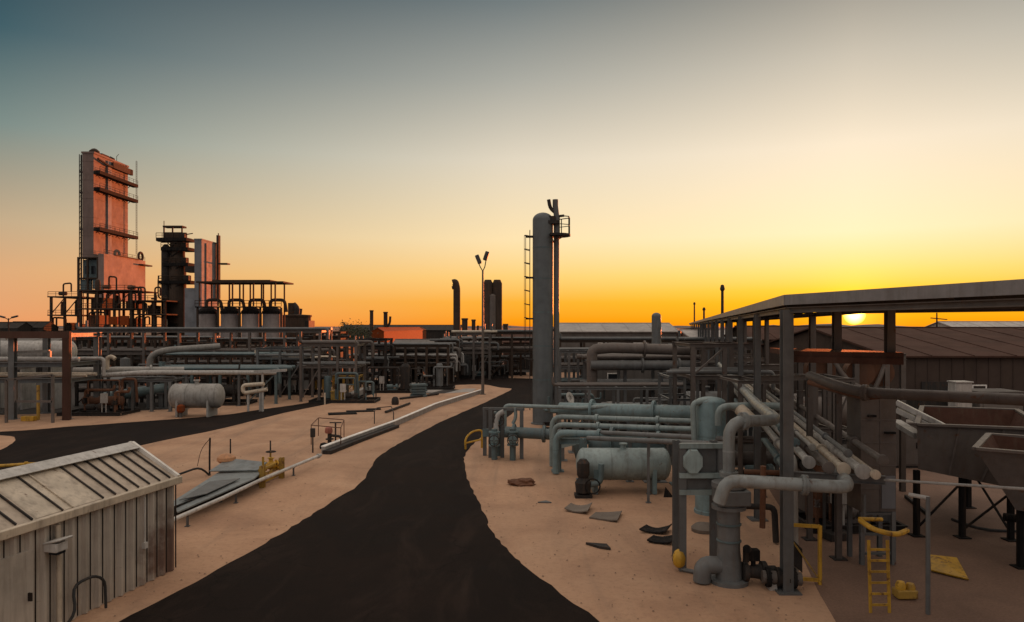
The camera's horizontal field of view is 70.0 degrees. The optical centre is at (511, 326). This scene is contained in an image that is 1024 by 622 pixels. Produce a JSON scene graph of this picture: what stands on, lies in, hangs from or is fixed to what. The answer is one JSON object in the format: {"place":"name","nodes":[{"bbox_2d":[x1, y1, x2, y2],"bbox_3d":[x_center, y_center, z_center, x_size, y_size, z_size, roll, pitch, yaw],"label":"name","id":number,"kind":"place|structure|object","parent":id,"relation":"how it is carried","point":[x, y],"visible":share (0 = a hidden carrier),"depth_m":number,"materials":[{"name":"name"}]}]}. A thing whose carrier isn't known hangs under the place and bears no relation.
{"place":"outdoors","nodes":[
{"label":"outdoors","id":0,"kind":"place"},
{"bbox_2d":[0,342,553,414],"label":"plant yard","id":1,"kind":"structure","parent":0,"point":[142,406],"depth_m":69.79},
{"bbox_2d":[0,338,77,409],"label":"horizontal vessel","id":2,"kind":"object","parent":1,"relation":"on","point":[27,391],"visible":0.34,"depth_m":61.55,"materials":[{"name":"grey paint"}]},
{"bbox_2d":[47,282,106,334],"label":"process structure","id":3,"kind":"object","parent":1,"relation":"on","point":[66,325],"visible":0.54,"depth_m":182.15,"materials":[{"name":"grey metal"}]},
{"bbox_2d":[77,148,151,334],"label":"tall cold box","id":4,"kind":"object","parent":1,"relation":"on","point":[104,200],"visible":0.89,"depth_m":199.77,"materials":[{"name":"brown metal"}]},
{"bbox_2d":[77,276,156,334],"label":"process structure","id":5,"kind":"object","parent":1,"relation":"on","point":[108,304],"visible":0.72,"depth_m":178.19,"materials":[{"name":"brown metal"}]},
{"bbox_2d":[74,377,189,405],"bbox_3d":[-33.919,5.492,65.500,10.410,3.040,3.352,0,0,0],"label":"pipe rack","id":6,"kind":"object","parent":1,"relation":"on","point":[77,391],"visible":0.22,"depth_m":64.08,"materials":[{"name":"metal"}]},
{"bbox_2d":[112,370,184,411],"bbox_3d":[-30.328,5.354,61.250,4.947,3.292,2.852,0,0,0],"label":"pipe rack","id":7,"kind":"object","parent":1,"relation":"on","point":[151,380],"visible":0.73,"depth_m":60.08,"materials":[{"name":"grey metal"}]},
{"bbox_2d":[115,357,184,398],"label":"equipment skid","id":8,"kind":"object","parent":1,"relation":"on","point":[124,361],"visible":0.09,"depth_m":72.23,"materials":[{"name":"metal"}]},
{"bbox_2d":[146,343,219,366],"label":"process pipe","id":9,"kind":"object","parent":8,"relation":"on","point":[166,350],"visible":0.88,"depth_m":70.32,"materials":[{"name":"grey metal"}]},
{"bbox_2d":[76,336,226,375],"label":"pipe rack","id":10,"kind":"object","parent":1,"relation":"on","point":[148,338],"visible":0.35,"depth_m":98.11,"materials":[{"name":"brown metal"}]},
{"bbox_2d":[126,286,178,334],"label":"process structure","id":11,"kind":"object","parent":1,"relation":"on","point":[153,310],"visible":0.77,"depth_m":180.15,"materials":[{"name":"grey metal"}]},
{"bbox_2d":[156,226,193,334],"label":"slender process tower","id":12,"kind":"structure","parent":1,"relation":"on","point":[174,281],"depth_m":186.20,"materials":[{"name":"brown metal"}]},
{"bbox_2d":[72,320,335,386],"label":"pipe rack","id":13,"kind":"object","parent":1,"relation":"on","point":[143,351],"visible":0.64,"depth_m":84.55,"materials":[{"name":"grey metal"}]},
{"bbox_2d":[185,233,229,335],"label":"narrow cold box","id":14,"kind":"object","parent":1,"relation":"on","point":[206,266],"visible":0.62,"depth_m":181.00,"materials":[{"name":"grey metal"}]},
{"bbox_2d":[158,345,287,395],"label":"pipe rack","id":15,"kind":"object","parent":1,"relation":"on","point":[229,356],"visible":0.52,"depth_m":73.00,"materials":[{"name":"grey metal"}]},
{"bbox_2d":[159,361,295,403],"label":"pipe rack","id":16,"kind":"object","parent":1,"relation":"on","point":[278,377],"visible":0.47,"depth_m":66.28,"materials":[{"name":"grey metal"}]},
{"bbox_2d":[206,362,256,405],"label":"equipment skid","id":17,"kind":"object","parent":1,"relation":"on","point":[231,390],"visible":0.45,"depth_m":66.00,"materials":[{"name":"metal"}]},
{"bbox_2d":[195,280,293,336],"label":"roofed gallery","id":18,"kind":"object","parent":1,"relation":"on","point":[243,283],"visible":0.72,"depth_m":148.87,"materials":[{"name":"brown metal"}]},
{"bbox_2d":[241,298,265,336],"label":"adsorber drum","id":19,"kind":"object","parent":1,"relation":"on","point":[250,317],"visible":0.52,"depth_m":150.47,"materials":[{"name":"grey metal"}]},
{"bbox_2d":[262,298,287,336],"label":"adsorber drum","id":20,"kind":"object","parent":1,"relation":"on","point":[271,317],"visible":0.48,"depth_m":150.51,"materials":[{"name":"grey metal"}]},
{"bbox_2d":[209,335,350,371],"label":"pipe rack","id":21,"kind":"object","parent":1,"relation":"on","point":[272,340],"visible":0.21,"depth_m":100.34,"materials":[{"name":"grey metal"}]},
{"bbox_2d":[283,302,314,336],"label":"fan house","id":22,"kind":"structure","parent":1,"relation":"on","point":[294,317],"depth_m":167.70,"materials":[{"name":"grey metal"}]},
{"bbox_2d":[358,338,399,386],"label":"pipe rack","id":23,"kind":"object","parent":1,"relation":"on","point":[385,359],"visible":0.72,"depth_m":84.44,"materials":[{"name":"metal"}]},
{"bbox_2d":[371,327,425,352],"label":"building","id":24,"kind":"structure","parent":1,"relation":"on","point":[394,333],"depth_m":212.22,"materials":[{"name":"orange paint"}]},
{"bbox_2d":[349,335,459,384],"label":"pipe rack","id":25,"kind":"object","parent":1,"relation":"on","point":[426,356],"visible":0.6,"depth_m":87.99,"materials":[{"name":"brown metal"}]},
{"bbox_2d":[450,330,498,379],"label":"pipe rack","id":26,"kind":"object","parent":1,"relation":"on","point":[474,350],"visible":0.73,"depth_m":95.99,"materials":[{"name":"grey metal"}]},
{"bbox_2d":[484,280,501,371],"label":"twin stack","id":27,"kind":"object","parent":1,"relation":"on","point":[493,303],"visible":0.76,"depth_m":111.29,"materials":[{"name":"grey metal"}]},
{"bbox_2d":[689,279,1023,595],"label":"canopy rack","id":28,"kind":"object","parent":1,"relation":"on","point":[987,296],"visible":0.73,"depth_m":19.16,"materials":[{"name":"grey metal"}]},
{"bbox_2d":[717,362,779,478],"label":"process pipe","id":29,"kind":"object","parent":28,"relation":"on","point":[768,416],"visible":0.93,"depth_m":19.89,"materials":[{"name":"grey metal"}]},
{"bbox_2d":[734,387,798,571],"bbox_3d":[12.570,5.240,41.039,0.336,3.421,43.016,0,0,13],"label":"process pipe","id":30,"kind":"object","parent":28,"relation":"on","point":[772,435],"visible":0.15,"depth_m":20.18,"materials":[{"name":"grey metal"}]},
{"bbox_2d":[746,384,850,473],"bbox_3d":[13.529,3.700,40.425,0.336,0.341,44.276,0,0,13],"label":"process pipe","id":31,"kind":"object","parent":28,"relation":"on","point":[842,467],"visible":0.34,"depth_m":20.94,"materials":[{"name":"grey metal"}]},
{"bbox_2d":[750,384,870,479],"bbox_3d":[13.883,3.690,40.225,0.366,0.372,44.686,0,0,13],"label":"process pipe","id":32,"kind":"object","parent":28,"relation":"on","point":[861,471],"visible":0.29,"depth_m":20.72,"materials":[{"name":"grey metal"}]},
{"bbox_2d":[751,374,888,465],"bbox_3d":[14.351,3.380,40.175,0.275,0.279,44.789,0,0,13],"label":"process pipe","id":33,"kind":"object","parent":28,"relation":"on","point":[881,459],"visible":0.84,"depth_m":21.21,"materials":[{"name":"grey metal"}]},
{"bbox_2d":[925,321,1023,326],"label":"shed","id":34,"kind":"structure","parent":1,"relation":"on","point":[980,323],"depth_m":155.53,"materials":[{"name":"grey paint"}]},
{"bbox_2d":[0,377,714,469],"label":"side road","id":35,"kind":"structure","parent":0,"point":[37,445],"depth_m":48.10,"materials":[{"name":"black asphalt"}]},
{"bbox_2d":[241,369,286,410],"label":"loop pipe","id":36,"kind":"object","parent":35,"relation":"on","point":[262,390],"visible":1,"depth_m":59.87,"materials":[{"name":"grey metal"}]},
{"bbox_2d":[308,372,380,402],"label":"equipment skid","id":37,"kind":"object","parent":35,"relation":"on","point":[349,397],"visible":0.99,"depth_m":67.08,"materials":[{"name":"metal"}]},
{"bbox_2d":[366,363,423,392],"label":"equipment skid","id":38,"kind":"object","parent":35,"relation":"on","point":[403,378],"visible":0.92,"depth_m":78.06,"materials":[{"name":"metal"}]},
{"bbox_2d":[381,341,460,382],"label":"pipe rack","id":39,"kind":"object","parent":35,"relation":"on","point":[409,349],"visible":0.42,"depth_m":90.51,"materials":[{"name":"metal"}]},
{"bbox_2d":[119,384,598,621],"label":"road","id":40,"kind":"structure","parent":0,"point":[401,532],"depth_m":21.35,"materials":[{"name":"black asphalt"}]},
{"bbox_2d":[343,325,461,338],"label":"building","id":41,"kind":"structure","parent":0,"point":[435,331],"depth_m":292.80,"materials":[{"name":"metal"}]},
{"bbox_2d":[0,327,835,621],"bbox_3d":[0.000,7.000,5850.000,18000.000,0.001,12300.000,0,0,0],"label":"ground","id":42,"kind":"structure","parent":0,"point":[341,472],"depth_m":27.18,"materials":[{"name":"beige sand"}]},
{"bbox_2d":[5,374,54,422],"bbox_3d":[-34.966,5.229,53.000,3.523,3.542,0.160,0,0,0],"label":"pipe frame","id":43,"kind":"object","parent":42,"relation":"on","point":[51,401],"visible":1,"depth_m":52.92,"materials":[{"name":"grey metal"}]},
{"bbox_2d":[0,331,70,419],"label":"pipe rack frame","id":44,"kind":"structure","parent":42,"relation":"on","point":[65,336],"depth_m":54.36,"materials":[{"name":"grey metal"}]},
{"bbox_2d":[0,332,105,419],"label":"pipe rack","id":45,"kind":"object","parent":42,"relation":"on","point":[12,361],"visible":0.73,"depth_m":56.02,"materials":[{"name":"metal"}]},
{"bbox_2d":[0,441,181,621],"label":"metal shed","id":46,"kind":"structure","parent":42,"relation":"on","point":[68,523],"depth_m":18.05,"materials":[{"name":"metal"}]},
{"bbox_2d":[0,549,33,621],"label":"door","id":47,"kind":"structure","parent":46,"relation":"in","point":[16,571],"depth_m":15.88,"materials":[{"name":"grey metal"}]},
{"bbox_2d":[57,378,139,415],"bbox_3d":[-33.000,5.586,58.455,5.120,2.808,3.250,0,0,0],"label":"equipment skid","id":48,"kind":"object","parent":42,"relation":"on","point":[116,400],"visible":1,"depth_m":58.17,"materials":[{"name":"metal"}]},
{"bbox_2d":[72,370,276,411],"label":"process pipe","id":49,"kind":"object","parent":42,"relation":"on","point":[186,373],"visible":0.77,"depth_m":61.67,"materials":[{"name":"grey metal"}]},
{"bbox_2d":[168,380,224,416],"bbox_3d":[-24.571,5.581,57.000,4.155,2.799,1.923,0,0,0],"label":"horizontal vessel","id":50,"kind":"object","parent":42,"relation":"on","point":[210,398],"visible":0.98,"depth_m":56.21,"materials":[{"name":"grey paint"}]},
{"bbox_2d":[174,459,266,515],"bbox_3d":[-12.035,6.527,29.648,2.447,0.947,8.080,0,0,0],"label":"covered pipe trough","id":51,"kind":"object","parent":42,"relation":"on","point":[231,476],"visible":0.79,"depth_m":29.75,"materials":[{"name":"metal"}]},
{"bbox_2d":[174,454,321,526],"bbox_3d":[-10.673,6.731,30.952,0.285,0.538,12.936,0,0,8],"label":"process pipe","id":52,"kind":"object","parent":42,"relation":"on","point":[187,514],"visible":0.97,"depth_m":28.91,"materials":[{"name":"grey metal"}]},
{"bbox_2d":[258,450,284,487],"bbox_3d":[-10.973,6.362,32.994,0.945,1.276,2.821,0,0,0],"label":"yellow valve station","id":53,"kind":"object","parent":42,"relation":"on","point":[273,466],"visible":0.99,"depth_m":33.36,"materials":[{"name":"paint"}]},
{"bbox_2d":[255,346,317,396],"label":"pipe rack","id":54,"kind":"object","parent":42,"relation":"on","point":[280,355],"visible":0.69,"depth_m":71.99,"materials":[{"name":"grey metal"}]},
{"bbox_2d":[254,350,339,395],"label":"pipe rack","id":55,"kind":"object","parent":42,"relation":"on","point":[295,377],"visible":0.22,"depth_m":73.99,"materials":[{"name":"metal"}]},
{"bbox_2d":[297,332,373,401],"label":"pipe rack","id":56,"kind":"object","parent":42,"relation":"on","point":[337,364],"visible":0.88,"depth_m":68.63,"materials":[{"name":"grey metal"}]},
{"bbox_2d":[321,389,480,453],"bbox_3d":[-6.937,6.796,58.100,1.085,0.408,36.884,0,0,10],"label":"pipe","id":57,"kind":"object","parent":42,"relation":"on","point":[349,441],"depth_m":47.92,"materials":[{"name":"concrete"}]},
{"bbox_2d":[443,331,531,375],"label":"pipe rack","id":58,"kind":"object","parent":42,"relation":"on","point":[520,356],"visible":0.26,"depth_m":102.99,"materials":[{"name":"grey metal"}]},
{"bbox_2d":[482,407,524,460],"bbox_3d":[-0.357,5.661,38.586,2.477,2.678,2.412,0,0,0],"label":"valve cluster","id":59,"kind":"object","parent":42,"relation":"on","point":[495,435],"visible":1,"depth_m":38.70,"materials":[{"name":"grey paint"}]},
{"bbox_2d":[484,324,532,377],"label":"pipe rack","id":60,"kind":"object","parent":42,"relation":"on","point":[512,348],"visible":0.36,"depth_m":97.99,"materials":[{"name":"grey metal"}]},
{"bbox_2d":[512,408,555,427],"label":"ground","id":61,"kind":"structure","parent":42,"relation":"on","point":[528,416],"depth_m":54.73,"materials":[{"name":"beige sand"}]},
{"bbox_2d":[524,199,569,424],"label":"tall column","id":62,"kind":"structure","parent":61,"relation":"on","point":[543,235],"depth_m":51.84,"materials":[{"name":"grey metal"}]},
{"bbox_2d":[505,424,579,461],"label":"process pipe","id":63,"kind":"object","parent":42,"relation":"on","point":[542,433],"visible":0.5,"depth_m":38.10,"materials":[{"name":"grey metal"}]},
{"bbox_2d":[574,458,603,498],"bbox_3d":[3.181,6.225,29.997,1.220,1.550,0.686,0,0,0],"label":"pump","id":64,"kind":"object","parent":42,"relation":"on","point":[584,484],"visible":1,"depth_m":29.79,"materials":[{"name":"metal"}]},
{"bbox_2d":[544,377,682,433],"bbox_3d":[6.644,5.115,47.000,9.177,3.770,2.256,0,0,0],"label":"pipe rack","id":65,"kind":"object","parent":42,"relation":"on","point":[618,386],"visible":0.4,"depth_m":46.46,"materials":[{"name":"grey metal"}]},
{"bbox_2d":[553,333,679,377],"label":"pipe rack","id":66,"kind":"object","parent":42,"relation":"on","point":[581,340],"visible":0.34,"depth_m":95.35,"materials":[{"name":"grey metal"}]},
{"bbox_2d":[552,429,686,481],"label":"process pipe","id":67,"kind":"object","parent":42,"relation":"on","point":[559,435],"visible":0.51,"depth_m":34.22,"materials":[{"name":"grey metal"}]},
{"bbox_2d":[549,414,690,465],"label":"process pipe","id":68,"kind":"object","parent":42,"relation":"on","point":[629,419],"visible":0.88,"depth_m":34.99,"materials":[{"name":"grey metal"}]},
{"bbox_2d":[551,422,690,444],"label":"process pipe","id":69,"kind":"object","parent":42,"relation":"on","point":[628,427],"visible":0.81,"depth_m":34.02,"materials":[{"name":"grey metal"}]},
{"bbox_2d":[576,442,670,493],"bbox_3d":[4.714,5.968,31.000,4.003,2.024,1.356,0,0,0],"label":"horizontal vessel","id":70,"kind":"object","parent":42,"relation":"on","point":[623,462],"visible":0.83,"depth_m":30.43,"materials":[{"name":"teal paint"}]},
{"bbox_2d":[588,427,667,482],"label":"process pipe","id":71,"kind":"object","parent":42,"relation":"on","point":[602,444],"visible":0.31,"depth_m":33.08,"materials":[{"name":"grey metal"}]},
{"bbox_2d":[586,436,722,502],"bbox_3d":[5.408,5.474,29.000,0.267,3.051,8.946,0,0,-26],"label":"process pipe","id":72,"kind":"object","parent":42,"relation":"on","point":[648,441],"visible":0.84,"depth_m":28.95,"materials":[{"name":"grey metal"}]},
{"bbox_2d":[590,430,722,494],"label":"process pipe","id":73,"kind":"object","parent":42,"relation":"on","point":[655,435],"visible":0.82,"depth_m":30.30,"materials":[{"name":"grey metal"}]},
{"bbox_2d":[672,440,722,570],"bbox_3d":[5.424,5.159,21.220,1.306,3.643,1.120,0,0,0],"label":"cabinet frame","id":74,"kind":"object","parent":42,"relation":"on","point":[697,467],"visible":0.7,"depth_m":20.92,"materials":[{"name":"grey paint"}]},
{"bbox_2d":[694,396,725,515],"bbox_3d":[7.462,4.824,27.500,1.210,4.352,1.210,0,0,0],"label":"vertical vessel","id":75,"kind":"object","parent":42,"relation":"on","point":[707,429],"visible":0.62,"depth_m":27.06,"materials":[{"name":"teal paint"}]},
{"bbox_2d":[693,478,775,588],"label":"valve column","id":76,"kind":"structure","parent":42,"relation":"on","point":[725,567],"depth_m":19.72,"materials":[{"name":"grey metal"}]},
{"bbox_2d":[717,375,779,496],"bbox_3d":[10.339,4.614,31.500,2.193,4.772,3.224,0,0,0],"label":"bay structure","id":77,"kind":"object","parent":42,"relation":"on","point":[749,379],"visible":0.32,"depth_m":30.05,"materials":[{"name":"grey metal"}]},
{"bbox_2d":[735,408,803,476],"bbox_3d":[11.012,5.303,33.000,5.120,3.375,2.760,0,0,0],"label":"equipment skid","id":78,"kind":"object","parent":42,"relation":"on","point":[748,459],"visible":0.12,"depth_m":33.16,"materials":[{"name":"metal"}]},
{"bbox_2d":[761,566,802,590],"bbox_3d":[7.169,6.708,19.440,1.014,0.584,0.519,0,0,7],"label":"flanged pipe end","id":79,"kind":"object","parent":42,"relation":"on","point":[771,580],"visible":0.78,"depth_m":19.30,"materials":[{"name":"grey metal"}]},
{"bbox_2d":[0,0,1023,326],"label":"sky","id":80,"kind":"structure","parent":0,"point":[361,156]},
{"bbox_2d":[553,323,677,371],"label":"hall","id":81,"kind":"structure","parent":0,"point":[608,330],"depth_m":112.43,"materials":[{"name":"metal"}]},
{"bbox_2d":[553,387,846,467],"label":"gravel yard","id":82,"kind":"structure","parent":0,"point":[747,447],"depth_m":42.88,"materials":[{"name":"brown gravel"}]},
{"bbox_2d":[553,347,604,402],"bbox_3d":[5.501,4.445,64.000,5.046,5.110,4.352,0,0,0],"label":"pipe rack","id":83,"kind":"object","parent":82,"relation":"on","point":[565,365],"visible":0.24,"depth_m":62.40,"materials":[{"name":"grey metal"}]},
{"bbox_2d":[558,399,689,452],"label":"process pipe","id":84,"kind":"object","parent":82,"relation":"on","point":[653,409],"visible":0.67,"depth_m":39.09,"materials":[{"name":"grey metal"}]},
{"bbox_2d":[503,403,639,428],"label":"process pipe","id":85,"kind":"object","parent":84,"relation":"attached to","point":[549,407],"visible":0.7,"depth_m":40.11,"materials":[{"name":"grey metal"}]},
{"bbox_2d":[584,353,682,403],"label":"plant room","id":86,"kind":"object","parent":82,"relation":"on","point":[612,374],"visible":0.12,"depth_m":66.00,"materials":[{"name":"metal"}]},
{"bbox_2d":[571,354,700,403],"bbox_3d":[10.394,4.505,59.750,10.951,4.990,3.884,0,0,0],"label":"pipe rack","id":87,"kind":"object","parent":82,"relation":"on","point":[625,357],"visible":0.23,"depth_m":58.53,"materials":[{"name":"grey metal"}]},
{"bbox_2d":[587,341,689,397],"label":"process pipe","id":88,"kind":"object","parent":87,"relation":"on","point":[644,348],"visible":0.92,"depth_m":57.13,"materials":[{"name":"grey metal"}]},
{"bbox_2d":[657,373,698,453],"bbox_3d":[9.409,4.865,41.500,1.712,4.269,3.224,0,0,0],"label":"bay structure","id":89,"kind":"object","parent":82,"relation":"on","point":[684,399],"visible":0.45,"depth_m":40.05,"materials":[{"name":"grey paint"}]},
{"bbox_2d":[670,337,751,402],"bbox_3d":[16.189,3.906,58.500,6.847,6.188,5.352,0,0,0],"label":"pipe rack","id":90,"kind":"object","parent":82,"relation":"on","point":[711,363],"visible":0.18,"depth_m":55.99,"materials":[{"name":"grey metal"}]},
{"bbox_2d":[590,358,689,372],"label":"process pipe","id":91,"kind":"object","parent":90,"relation":"on","point":[642,365],"visible":0.88,"depth_m":56.66,"materials":[{"name":"grey metal"}]},
{"bbox_2d":[666,342,774,450],"bbox_3d":[10.504,3.923,38.000,5.473,6.155,4.320,0,0,0],"label":"bay structure","id":92,"kind":"object","parent":82,"relation":"on","point":[707,373],"visible":0.59,"depth_m":36.66,"materials":[{"name":"grey metal"}]},
{"bbox_2d":[761,327,1023,418],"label":"hall","id":93,"kind":"structure","parent":82,"relation":"on","point":[937,358],"depth_m":56.79,"materials":[{"name":"metal"}]},
{"bbox_2d":[769,468,1023,621],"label":"paved area","id":94,"kind":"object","parent":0,"point":[991,589],"visible":0.46,"depth_m":21.11,"materials":[{"name":"concrete"}]},
{"bbox_2d":[794,523,821,584],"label":"safety gate","id":95,"kind":"structure","parent":94,"relation":"on","point":[798,555],"depth_m":19.84,"materials":[{"name":"metal"}]},
{"bbox_2d":[801,380,817,540],"bbox_3d":[9.768,4.379,24.000,0.400,5.242,0.400,0,0,0],"label":"pipe stanchion","id":96,"kind":"object","parent":94,"relation":"on","point":[809,432],"visible":0.56,"depth_m":23.92,"materials":[{"name":"grey metal"}]},
{"bbox_2d":[713,384,853,504],"bbox_3d":[11.768,4.012,33.792,3.402,1.074,33.092,0,0,18],"label":"process pipe","id":97,"kind":"object","parent":96,"relation":"on","point":[807,485],"visible":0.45,"depth_m":18.25,"materials":[{"name":"grey metal"}]},
{"bbox_2d":[805,371,1023,405],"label":"process pipe","id":98,"kind":"object","parent":96,"relation":"on","point":[865,392],"visible":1,"depth_m":19.62,"materials":[{"name":"grey metal"}]},
{"bbox_2d":[794,374,855,441],"bbox_3d":[12.114,4.476,28.750,1.607,5.048,2.724,0,0,0],"label":"bay structure","id":99,"kind":"object","parent":94,"relation":"on","point":[824,428],"visible":0.11,"depth_m":27.55,"materials":[{"name":"grey metal"}]},
{"bbox_2d":[829,393,847,560],"bbox_3d":[9.821,4.516,22.000,0.400,4.968,0.400,0,0,0],"label":"pipe stanchion","id":100,"kind":"object","parent":94,"relation":"on","point":[837,556],"visible":0.77,"depth_m":21.92,"materials":[{"name":"grey metal"}]},
{"bbox_2d":[796,353,906,491],"bbox_3d":[14.381,4.079,31.404,4.613,5.841,1.648,0,0,0],"label":"steel gantry","id":101,"kind":"object","parent":94,"relation":"on","point":[876,375],"visible":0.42,"depth_m":30.93,"materials":[{"name":"metal"}]},
{"bbox_2d":[798,465,907,533],"bbox_3d":[11.750,5.803,25.579,3.320,2.374,2.002,0,0,0],"label":"equipment skid","id":102,"kind":"object","parent":94,"relation":"on","point":[817,507],"visible":0.26,"depth_m":24.91,"materials":[{"name":"metal"}]},
{"bbox_2d":[847,396,909,612],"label":"box column","id":103,"kind":"structure","parent":94,"relation":"on","point":[871,424],"depth_m":21.40,"materials":[{"name":"grey metal"}]},
{"bbox_2d":[896,419,917,467],"bbox_3d":[19.497,5.865,36.513,1.404,2.270,1.185,0,0,0],"label":"control cabinet","id":104,"kind":"object","parent":94,"relation":"on","point":[911,453],"visible":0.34,"depth_m":35.97,"materials":[{"name":"grey metal"}]},
{"bbox_2d":[908,493,930,614],"bbox_3d":[9.979,5.555,17.903,0.481,2.890,0.118,0,0,43],"label":"rail post","id":105,"kind":"object","parent":94,"relation":"on","point":[927,587],"visible":1,"depth_m":17.74,"materials":[{"name":"metal"}]},
{"bbox_2d":[930,555,968,579],"bbox_3d":[12.380,6.836,20.865,0.832,0.269,1.437,0,0,20],"label":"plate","id":106,"kind":"object","parent":94,"relation":"on","point":[948,565],"visible":1,"depth_m":20.81,"materials":[{"name":"yellow paint"}]},
{"bbox_2d":[907,405,1023,541],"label":"open hopper","id":107,"kind":"object","parent":94,"relation":"on","point":[946,448],"visible":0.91,"depth_m":24.15,"materials":[{"name":"metal"}]},
{"bbox_2d":[972,433,1023,569],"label":"open hopper","id":108,"kind":"object","parent":94,"relation":"on","point":[1001,455],"visible":1,"depth_m":20.72,"materials":[{"name":"metal"}]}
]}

